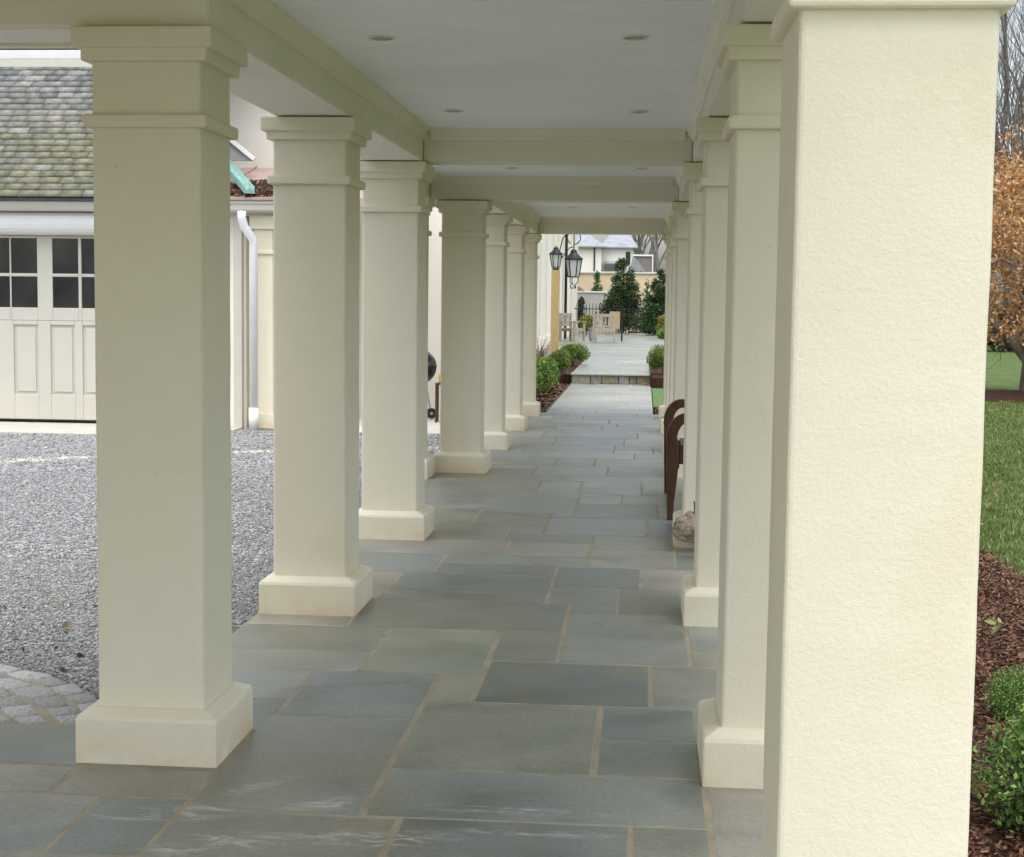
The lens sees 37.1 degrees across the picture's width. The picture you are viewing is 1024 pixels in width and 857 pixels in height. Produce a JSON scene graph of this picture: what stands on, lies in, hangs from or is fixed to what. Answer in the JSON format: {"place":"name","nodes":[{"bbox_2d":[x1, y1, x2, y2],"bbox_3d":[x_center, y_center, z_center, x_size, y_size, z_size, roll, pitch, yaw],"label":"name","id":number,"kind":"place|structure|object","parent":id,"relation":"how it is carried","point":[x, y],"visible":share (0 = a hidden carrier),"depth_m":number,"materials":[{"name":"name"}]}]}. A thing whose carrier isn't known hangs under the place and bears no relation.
{"place":"outdoors","nodes":[
{"label":"outdoors","id":0,"kind":"place"},
{"bbox_2d":[0,422,242,434],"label":"garage apron","id":1,"kind":"object","parent":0,"point":[49,428],"visible":0.2,"depth_m":18.35,"materials":[{"name":"concrete"}]},
{"bbox_2d":[0,420,439,699],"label":"gravel court","id":2,"kind":"object","parent":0,"point":[19,545],"depth_m":10.30,"materials":[{"name":"gravel"}]},
{"bbox_2d":[0,674,94,724],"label":"cobble bedding","id":3,"kind":"object","parent":2,"relation":"on","point":[47,717],"visible":0.21,"depth_m":5.93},
{"bbox_2d":[0,664,96,724],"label":"cobbles","id":4,"kind":"object","parent":2,"relation":"on","point":[19,710],"visible":0.72,"depth_m":6.06,"materials":[{"name":"stone"}]},
{"bbox_2d":[0,446,438,462],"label":"court band","id":5,"kind":"object","parent":2,"relation":"on","point":[84,457],"visible":0.16,"depth_m":15.17,"materials":[{"name":"stone"}]},
{"bbox_2d":[249,216,273,428],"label":"porch column","id":6,"kind":"structure","parent":2,"relation":"on","point":[261,227],"depth_m":18.61,"materials":[{"name":"beige paint"}]},
{"bbox_2d":[0,383,762,856],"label":"paving","id":7,"kind":"structure","parent":0,"point":[514,657],"depth_m":5.94,"materials":[{"name":"stone"}]},
{"bbox_2d":[71,26,252,767],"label":"column","id":8,"kind":"structure","parent":7,"relation":"on","point":[165,132],"depth_m":5.17,"materials":[{"name":"beige paint"}]},
{"bbox_2d":[259,117,371,615],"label":"column","id":9,"kind":"structure","parent":7,"relation":"on","point":[316,182],"depth_m":7.64,"materials":[{"name":"beige paint"}]},
{"bbox_2d":[359,161,434,540],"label":"column","id":10,"kind":"structure","parent":7,"relation":"on","point":[394,210],"depth_m":10.05,"materials":[{"name":"beige paint"}]},
{"bbox_2d":[425,196,435,478],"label":"column","id":11,"kind":"structure","parent":7,"relation":"on","point":[430,458],"depth_m":13.66,"materials":[{"name":"beige paint"}]},
{"bbox_2d":[433,200,492,473],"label":"column","id":12,"kind":"structure","parent":7,"relation":"on","point":[463,234],"depth_m":13.94,"materials":[{"name":"beige paint"}]},
{"bbox_2d":[484,214,512,449],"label":"column","id":13,"kind":"structure","parent":7,"relation":"on","point":[497,435],"depth_m":16.14,"materials":[{"name":"beige paint"}]},
{"bbox_2d":[505,225,528,430],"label":"column","id":14,"kind":"structure","parent":7,"relation":"on","point":[516,419],"depth_m":18.49,"materials":[{"name":"beige paint"}]},
{"bbox_2d":[523,233,541,415],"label":"column","id":15,"kind":"structure","parent":7,"relation":"on","point":[531,405],"depth_m":20.77,"materials":[{"name":"beige paint"}]},
{"bbox_2d":[545,382,571,411],"bbox_3d":[0.801,-0.506,25.372,0.020,0.115,7.600,1,5,5],"label":"bed edging","id":16,"kind":"object","parent":7,"relation":"on","point":[547,409],"visible":0.36,"depth_m":24.40,"materials":[{"name":"black metal"}]},
{"bbox_2d":[571,373,649,383],"bbox_3d":[1.874,-0.951,29.052,1.515,0.192,0.135,1,5,5],"label":"stone step","id":17,"kind":"object","parent":7,"relation":"on","point":[606,378],"visible":0.92,"depth_m":29.02,"materials":[{"name":"stone"}]},
{"bbox_2d":[658,235,668,418],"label":"column","id":18,"kind":"structure","parent":7,"relation":"on","point":[661,406],"depth_m":20.63,"materials":[{"name":"beige paint"}]},
{"bbox_2d":[660,226,671,433],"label":"column","id":19,"kind":"structure","parent":7,"relation":"on","point":[668,230],"depth_m":18.32,"materials":[{"name":"beige paint"}]},
{"bbox_2d":[662,215,676,452],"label":"column","id":20,"kind":"structure","parent":7,"relation":"on","point":[672,220],"depth_m":15.96,"materials":[{"name":"beige paint"}]},
{"bbox_2d":[664,399,684,519],"bbox_3d":[1.515,0.113,11.885,0.650,0.990,1.642,1,5,5],"label":"bench","id":21,"kind":"object","parent":7,"relation":"on","point":[673,451],"visible":0.37,"depth_m":11.12,"materials":[{"name":"brown wood"}]},
{"bbox_2d":[671,202,688,477],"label":"column","id":22,"kind":"structure","parent":7,"relation":"on","point":[678,209],"depth_m":13.74,"materials":[{"name":"beige paint"}]},
{"bbox_2d":[671,501,694,542],"bbox_3d":[1.342,0.624,9.724,0.650,0.327,0.271,1,5,5],"label":"rock","id":23,"kind":"object","parent":7,"relation":"on","point":[683,529],"visible":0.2,"depth_m":9.69,"materials":[{"name":"beige stone"}]},
{"bbox_2d":[672,162,702,547],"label":"column","id":24,"kind":"structure","parent":7,"relation":"on","point":[692,174],"depth_m":9.87,"materials":[{"name":"beige paint"}]},
{"bbox_2d":[681,117,728,626],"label":"column","id":25,"kind":"structure","parent":7,"relation":"on","point":[699,595],"depth_m":7.47,"materials":[{"name":"beige paint"}]},
{"bbox_2d":[697,24,782,788],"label":"column","id":26,"kind":"structure","parent":7,"relation":"on","point":[730,730],"depth_m":4.99,"materials":[{"name":"beige paint"}]},
{"bbox_2d":[761,0,1016,856],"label":"column","id":27,"kind":"structure","parent":7,"relation":"on","point":[887,149],"depth_m":2.93,"materials":[{"name":"beige paint"}]},
{"bbox_2d":[207,0,782,234],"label":"walkway roof","id":28,"kind":"structure","parent":27,"relation":"on","point":[546,96],"depth_m":7.54,"materials":[{"name":"painted wood"}]},
{"bbox_2d":[0,0,207,47],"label":"porch roof","id":29,"kind":"structure","parent":28,"relation":"attached to","point":[36,23],"depth_m":5.08,"materials":[{"name":"paint"}]},
{"bbox_2d":[368,35,394,40],"bbox_3d":[-0.552,-1.651,6.456,0.114,0.008,0.114,1,5,5],"label":"recessed light","id":30,"kind":"object","parent":28,"relation":"attached to","point":[381,38],"visible":1,"depth_m":6.45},
{"bbox_2d":[444,109,462,112],"bbox_3d":[-0.342,-1.860,8.938,0.114,0.008,0.114,1,5,5],"label":"recessed light","id":31,"kind":"object","parent":28,"relation":"attached to","point":[453,110],"visible":1,"depth_m":8.92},
{"bbox_2d":[621,34,648,40],"bbox_3d":[0.513,-1.631,6.365,0.114,0.008,0.114,1,5,5],"label":"recessed light","id":32,"kind":"object","parent":28,"relation":"attached to","point":[635,37],"visible":1,"depth_m":6.36,"materials":[{"name":"metal"}]},
{"bbox_2d":[630,110,648,113],"bbox_3d":[0.741,-1.842,8.876,0.114,0.008,0.114,1,5,5],"label":"recessed light","id":33,"kind":"object","parent":28,"relation":"attached to","point":[639,111],"visible":1,"depth_m":8.85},
{"bbox_2d":[359,416,439,434],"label":"back step paving","id":34,"kind":"structure","parent":0,"point":[433,427],"depth_m":19.17,"materials":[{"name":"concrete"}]},
{"bbox_2d":[428,352,436,418],"bbox_3d":[-1.251,-0.607,20.052,0.561,0.975,0.533,0,5,-10],"label":"kettle grill","id":35,"kind":"object","parent":34,"relation":"on","point":[432,364],"visible":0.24,"depth_m":19.95,"materials":[{"name":"black metal"}]},
{"bbox_2d":[435,382,440,422],"bbox_3d":[-0.891,-0.337,19.812,0.192,0.514,0.200,1,5,5],"label":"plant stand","id":36,"kind":"object","parent":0,"point":[437,384],"visible":0.47,"depth_m":19.75,"materials":[{"name":"brown wood"}]},
{"bbox_2d":[536,384,567,410],"bbox_3d":[0.091,-0.451,25.413,1.350,0.180,7.650,1,5,5],"label":"mulch bed","id":37,"kind":"object","parent":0,"point":[547,396],"visible":0.07,"depth_m":25.12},
{"bbox_2d":[536,356,560,391],"bbox_3d":[0.474,-0.934,26.295,0.780,0.706,0.696,-3,6,-39],"label":"boxwood shrub","id":38,"kind":"object","parent":37,"relation":"on","point":[556,370],"visible":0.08,"depth_m":26.23,"materials":[{"name":"green plant"}]},
{"bbox_2d":[562,371,570,383],"bbox_3d":[1.037,-0.967,29.040,0.180,0.255,0.180,1,5,5],"label":"path light","id":39,"kind":"object","parent":37,"relation":"on","point":[566,373],"visible":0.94,"depth_m":28.99,"materials":[{"name":"black metal"}]},
{"bbox_2d":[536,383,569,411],"bbox_3d":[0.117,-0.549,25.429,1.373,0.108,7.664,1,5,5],"label":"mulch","id":40,"kind":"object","parent":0,"point":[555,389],"visible":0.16,"depth_m":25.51,"materials":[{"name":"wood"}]},
{"bbox_2d":[536,367,543,393],"bbox_3d":[0.213,-0.701,23.785,0.649,0.657,0.727,-1,5,-16],"label":"boxwood shrub","id":41,"kind":"object","parent":40,"relation":"on","point":[539,380],"visible":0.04,"depth_m":23.77,"materials":[{"name":"green plant"}]},
{"bbox_2d":[536,359,557,391],"bbox_3d":[0.337,-0.815,24.960,0.683,0.692,0.765,5,7,43],"label":"boxwood shrub","id":42,"kind":"object","parent":40,"relation":"on","point":[546,372],"visible":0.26,"depth_m":24.89,"materials":[{"name":"green plant"}]},
{"bbox_2d":[556,361,581,383],"bbox_3d":[0.686,-1.144,32.629,1.485,0.350,6.885,1,5,5],"label":"mulch bed","id":43,"kind":"object","parent":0,"point":[570,369],"visible":0.07,"depth_m":29.78,"materials":[{"name":"wood"}]},
{"bbox_2d":[537,334,550,357],"bbox_3d":[0.533,-1.642,32.595,0.798,0.757,0.725,1,5,5],"label":"twiggy shrub","id":44,"kind":"object","parent":43,"relation":"on","point":[542,350],"visible":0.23,"depth_m":32.47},
{"bbox_2d":[550,270,559,353],"bbox_3d":[0.873,-2.170,30.967,0.160,2.080,0.160,1,5,5],"label":"wooden post","id":45,"kind":"object","parent":43,"relation":"on","point":[555,286],"visible":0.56,"depth_m":30.87,"materials":[{"name":"wood"}]},
{"bbox_2d":[549,247,562,269],"bbox_3d":[0.888,-3.392,30.863,0.285,0.626,0.285,1,5,5],"label":"post lantern","id":46,"kind":"object","parent":45,"relation":"attached to","point":[555,254],"visible":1,"depth_m":30.79,"materials":[{"name":"black metal"}]},
{"bbox_2d":[559,234,582,288],"bbox_3d":[1.211,-3.413,30.833,0.424,1.173,0.424,-3,6,-40],"label":"hanging lantern","id":47,"kind":"object","parent":45,"relation":"hanging from","point":[573,260],"visible":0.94,"depth_m":30.77,"materials":[{"name":"black metal"}]},
{"bbox_2d":[548,348,570,372],"bbox_3d":[0.965,-1.313,29.920,0.492,0.541,0.551,-2,6,-31],"label":"boxwood shrub","id":48,"kind":"object","parent":43,"relation":"on","point":[562,358],"visible":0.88,"depth_m":29.77,"materials":[{"name":"green plant"}]},
{"bbox_2d":[560,343,590,365],"bbox_3d":[1.337,-1.605,33.169,0.649,0.541,0.727,4,6,32],"label":"boxwood shrub","id":49,"kind":"object","parent":43,"relation":"on","point":[576,351],"visible":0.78,"depth_m":33.07,"materials":[{"name":"green plant"}]},
{"bbox_2d":[578,291,611,328],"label":"white wall","id":50,"kind":"structure","parent":0,"point":[593,298],"depth_m":67.91,"materials":[{"name":"paint"}]},
{"bbox_2d":[539,330,663,383],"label":"terrace","id":51,"kind":"structure","parent":0,"point":[628,354],"depth_m":40.99,"materials":[{"name":"stone"}]},
{"bbox_2d":[559,313,586,341],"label":"teak armchair","id":52,"kind":"object","parent":51,"relation":"on","point":[569,329],"visible":0.99,"depth_m":51.31,"materials":[{"name":"wood"}]},
{"bbox_2d":[578,314,592,334],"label":"golden shrub","id":53,"kind":"object","parent":51,"relation":"on","point":[588,318],"visible":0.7,"depth_m":60.14,"materials":[{"name":"yellow plant"}]},
{"bbox_2d":[588,317,597,340],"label":"stone planter","id":54,"kind":"object","parent":51,"relation":"on","point":[590,331],"visible":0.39,"depth_m":51.77,"materials":[{"name":"grey stone"}]},
{"bbox_2d":[574,303,626,333],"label":"iron fence","id":55,"kind":"object","parent":51,"relation":"on","point":[609,309],"visible":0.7,"depth_m":62.23,"materials":[{"name":"metal"}]},
{"bbox_2d":[592,314,615,342],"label":"teak armchair","id":56,"kind":"object","parent":51,"relation":"on","point":[613,322],"visible":1,"depth_m":49.83,"materials":[{"name":"wood"}]},
{"bbox_2d":[595,311,622,340],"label":"sling chair","id":57,"kind":"object","parent":51,"relation":"on","point":[617,320],"visible":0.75,"depth_m":52.13,"materials":[{"name":"fabric"}]},
{"bbox_2d":[577,271,665,329],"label":"garden wall","id":58,"kind":"structure","parent":51,"relation":"on","point":[586,281],"depth_m":71.54,"materials":[{"name":"paint"}]},
{"bbox_2d":[628,300,654,333],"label":"iron gate","id":59,"kind":"structure","parent":51,"relation":"on","point":[633,308],"depth_m":62.12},
{"bbox_2d":[655,314,664,330],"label":"amber shrub","id":60,"kind":"object","parent":51,"relation":"on","point":[661,322],"visible":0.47,"depth_m":56.99,"materials":[{"name":"yellow plant"}]},
{"bbox_2d":[656,326,664,338],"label":"green shrub","id":61,"kind":"object","parent":51,"relation":"on","point":[660,334],"visible":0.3,"depth_m":55.06,"materials":[{"name":"green plant"}]},
{"bbox_2d":[630,254,652,271],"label":"outbuilding","id":62,"kind":"structure","parent":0,"point":[641,263],"depth_m":94.47,"materials":[{"name":"white"}]},
{"bbox_2d":[651,366,662,388],"bbox_3d":[3.546,-1.075,32.334,1.265,0.330,6.990,1,5,5],"label":"mulch bed","id":63,"kind":"object","parent":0,"point":[656,378],"depth_m":28.91,"materials":[{"name":"wood"}]},
{"bbox_2d":[646,344,663,374],"bbox_3d":[3.004,-1.366,30.266,0.587,0.647,0.658,5,6,40],"label":"boxwood shrub","id":64,"kind":"object","parent":63,"relation":"on","point":[655,357],"visible":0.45,"depth_m":30.12,"materials":[{"name":"green plant"}]},
{"bbox_2d":[652,388,662,409],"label":"lawn","id":65,"kind":"structure","parent":0,"point":[657,395],"depth_m":25.74,"materials":[{"name":"green plant"}]},
{"bbox_2d":[589,0,1023,306],"label":"sky","id":66,"kind":"structure","parent":0,"point":[601,238],"materials":[{"name":"white"}]},
{"bbox_2d":[651,307,1023,579],"bbox_3d":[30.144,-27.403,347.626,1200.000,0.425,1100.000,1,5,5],"label":"lawn","id":67,"kind":"structure","parent":0,"point":[1004,373],"depth_m":33.53,"materials":[{"name":"plant"}]},
{"bbox_2d":[0,58,362,427],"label":"garage","id":68,"kind":"structure","parent":67,"relation":"on","point":[47,325],"depth_m":19.00,"materials":[{"name":"paint"}]},
{"bbox_2d":[0,235,95,421],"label":"door","id":69,"kind":"structure","parent":68,"relation":"in","point":[47,283],"depth_m":19.03,"materials":[{"name":"beige paint"}]},
{"bbox_2d":[237,211,258,430],"bbox_3d":[-3.179,-1.285,18.384,0.277,2.640,0.125,-3,6,-40],"label":"downspout","id":70,"kind":"object","parent":68,"relation":"attached to","point":[248,232],"visible":0.99,"depth_m":18.39,"materials":[{"name":"white paint"}]},
{"bbox_2d":[0,48,578,416],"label":"house","id":71,"kind":"structure","parent":67,"relation":"on","point":[245,116],"depth_m":20.66,"materials":[{"name":"paint"}]},
{"bbox_2d":[0,48,78,49],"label":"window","id":72,"kind":"structure","parent":71,"relation":"in","point":[0,48],"depth_m":20.72,"materials":[{"name":"glass"}]},
{"bbox_2d":[539,241,540,321],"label":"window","id":73,"kind":"structure","parent":71,"relation":"in","point":[540,241],"depth_m":42.33,"materials":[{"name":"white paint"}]},
{"bbox_2d":[562,254,563,316],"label":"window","id":74,"kind":"structure","parent":71,"relation":"in","point":[563,254],"depth_m":54.22,"materials":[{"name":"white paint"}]},
{"bbox_2d":[0,484,1013,675],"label":"fallen leaves","id":75,"kind":"object","parent":67,"relation":"on","point":[79,655],"visible":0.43,"depth_m":7.25,"materials":[{"name":"brown plant"}]},
{"bbox_2d":[577,296,586,331],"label":"hedge conifer","id":76,"kind":"object","parent":67,"relation":"on","point":[581,301],"visible":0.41,"depth_m":66.52,"materials":[{"name":"green plant"}]},
{"bbox_2d":[591,270,603,290],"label":"conifer","id":77,"kind":"object","parent":67,"relation":"on","point":[597,278],"visible":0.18,"depth_m":69.34,"materials":[{"name":"green plant"}]},
{"bbox_2d":[578,234,638,271],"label":"house","id":78,"kind":"structure","parent":67,"relation":"on","point":[594,254],"depth_m":100.07,"materials":[{"name":"paint"}]},
{"bbox_2d":[598,257,644,332],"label":"yew tree","id":79,"kind":"object","parent":67,"relation":"on","point":[620,293],"visible":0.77,"depth_m":64.71,"materials":[{"name":"green plant"}]},
{"bbox_2d":[632,235,642,253],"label":"bare tree","id":80,"kind":"object","parent":67,"relation":"on","point":[639,242],"depth_m":116.48,"materials":[{"name":"grey plant"}]},
{"bbox_2d":[634,235,652,254],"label":"bare tree","id":81,"kind":"object","parent":67,"relation":"on","point":[645,246],"depth_m":128.22,"materials":[{"name":"grey plant"}]},
{"bbox_2d":[639,279,651,331],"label":"young conifer","id":82,"kind":"object","parent":67,"relation":"on","point":[646,291],"visible":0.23,"depth_m":65.45,"materials":[{"name":"green plant"}]},
{"bbox_2d":[637,268,665,335],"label":"holly tree","id":83,"kind":"object","parent":67,"relation":"on","point":[653,314],"visible":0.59,"depth_m":60.31,"materials":[{"name":"green plant"}]},
{"bbox_2d":[650,235,657,271],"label":"bare tree","id":84,"kind":"object","parent":67,"relation":"on","point":[652,248],"depth_m":125.44,"materials":[{"name":"grey plant"}]},
{"bbox_2d":[649,235,665,270],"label":"bare tree","id":85,"kind":"object","parent":67,"relation":"on","point":[657,262],"depth_m":120.74,"materials":[{"name":"grey plant"}]},
{"bbox_2d":[654,235,662,271],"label":"bare tree","id":86,"kind":"object","parent":67,"relation":"on","point":[658,245],"depth_m":141.17,"materials":[{"name":"grey plant"}]},
{"bbox_2d":[985,390,1023,401],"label":"mulch ring","id":87,"kind":"object","parent":67,"relation":"on","point":[1005,395],"visible":0.43,"depth_m":27.03,"materials":[{"name":"wood"}]},
{"bbox_2d":[987,108,1023,391],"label":"beech tree","id":88,"kind":"object","parent":87,"relation":"on","point":[1013,338],"visible":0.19,"depth_m":27.05,"materials":[{"name":"orange plant"}]},
{"bbox_2d":[986,309,1023,351],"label":"hedge","id":89,"kind":"object","parent":67,"relation":"on","point":[990,344],"visible":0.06,"depth_m":53.84,"materials":[{"name":"green plant"}]},
{"bbox_2d":[993,11,1023,347],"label":"bare tree","id":90,"kind":"object","parent":67,"relation":"on","point":[1000,148],"visible":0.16,"depth_m":58.21,"materials":[{"name":"grey plant"}]},
{"bbox_2d":[993,11,1023,295],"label":"bare tree","id":91,"kind":"object","parent":67,"relation":"on","point":[1007,289],"visible":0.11,"depth_m":56.57,"materials":[{"name":"grey plant"}]},
{"bbox_2d":[994,0,1022,300],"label":"bare tree","id":92,"kind":"object","parent":67,"relation":"on","point":[1005,117],"visible":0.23,"depth_m":60.05,"materials":[{"name":"grey plant"}]},
{"bbox_2d":[994,1,1023,199],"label":"bare tree","id":93,"kind":"object","parent":67,"relation":"on","point":[1007,153],"visible":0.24,"depth_m":58.23,"materials":[{"name":"grey plant"}]},
{"bbox_2d":[994,0,1023,171],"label":"bare tree","id":94,"kind":"object","parent":67,"relation":"on","point":[1014,105],"visible":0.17,"depth_m":85.15,"materials":[{"name":"grey plant"}]},
{"bbox_2d":[996,1,1023,349],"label":"bare tree","id":95,"kind":"object","parent":67,"relation":"on","point":[1014,142],"visible":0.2,"depth_m":54.84,"materials":[{"name":"grey plant"}]},
{"bbox_2d":[996,3,1023,340],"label":"bare tree","id":96,"kind":"object","parent":67,"relation":"on","point":[1004,124],"visible":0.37,"depth_m":55.63,"materials":[{"name":"grey plant"}]},
{"bbox_2d":[996,12,1023,292],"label":"bare tree","id":97,"kind":"object","parent":67,"relation":"on","point":[1013,108],"visible":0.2,"depth_m":60.51,"materials":[{"name":"grey plant"}]},
{"bbox_2d":[996,20,1023,162],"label":"bare tree","id":98,"kind":"object","parent":67,"relation":"on","point":[1001,94],"visible":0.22,"depth_m":83.22,"materials":[{"name":"grey plant"}]},
{"bbox_2d":[996,8,1023,280],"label":"bare tree","id":99,"kind":"object","parent":67,"relation":"on","point":[1015,140],"visible":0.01,"depth_m":68.58,"materials":[{"name":"grey plant"}]},
{"bbox_2d":[997,5,1023,161],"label":"bare tree","id":100,"kind":"object","parent":67,"relation":"on","point":[1004,69],"visible":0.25,"depth_m":58.97,"materials":[{"name":"grey plant"}]},
{"bbox_2d":[998,0,1023,118],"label":"bare tree","id":101,"kind":"object","parent":67,"relation":"on","point":[1017,85],"visible":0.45,"depth_m":55.42,"materials":[{"name":"grey plant"}]},
{"bbox_2d":[999,1,1023,56],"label":"bare tree","id":102,"kind":"object","parent":67,"relation":"on","point":[1020,51],"visible":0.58,"depth_m":54.09,"materials":[{"name":"grey plant"}]},
{"bbox_2d":[999,0,1023,128],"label":"bare tree","id":103,"kind":"object","parent":67,"relation":"on","point":[1013,52],"visible":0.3,"depth_m":63.87,"materials":[{"name":"grey plant"}]},
{"bbox_2d":[968,548,1023,856],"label":"mulch bed","id":104,"kind":"object","parent":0,"point":[996,838],"depth_m":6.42,"materials":[{"name":"wood"}]},
{"bbox_2d":[985,617,1001,638],"bbox_3d":[2.332,0.975,7.380,0.082,0.120,0.067,5,7,44],"label":"seedling","id":105,"kind":"object","parent":104,"relation":"on","point":[997,624],"visible":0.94,"depth_m":7.38,"materials":[{"name":"green plant"}]},
{"bbox_2d":[970,699,1023,832],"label":"evergreen shrub","id":106,"kind":"object","parent":104,"relation":"on","point":[1006,745],"visible":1,"depth_m":4.72,"materials":[{"name":"green plant"}]},
{"bbox_2d":[982,662,1023,720],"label":"evergreen shrub","id":107,"kind":"object","parent":104,"relation":"on","point":[1014,693],"visible":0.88,"depth_m":5.98,"materials":[{"name":"green plant"}]},
{"bbox_2d":[979,399,1023,575],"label":"grass","id":108,"kind":"structure","parent":0,"point":[991,447],"depth_m":14.47,"materials":[{"name":"plant"}]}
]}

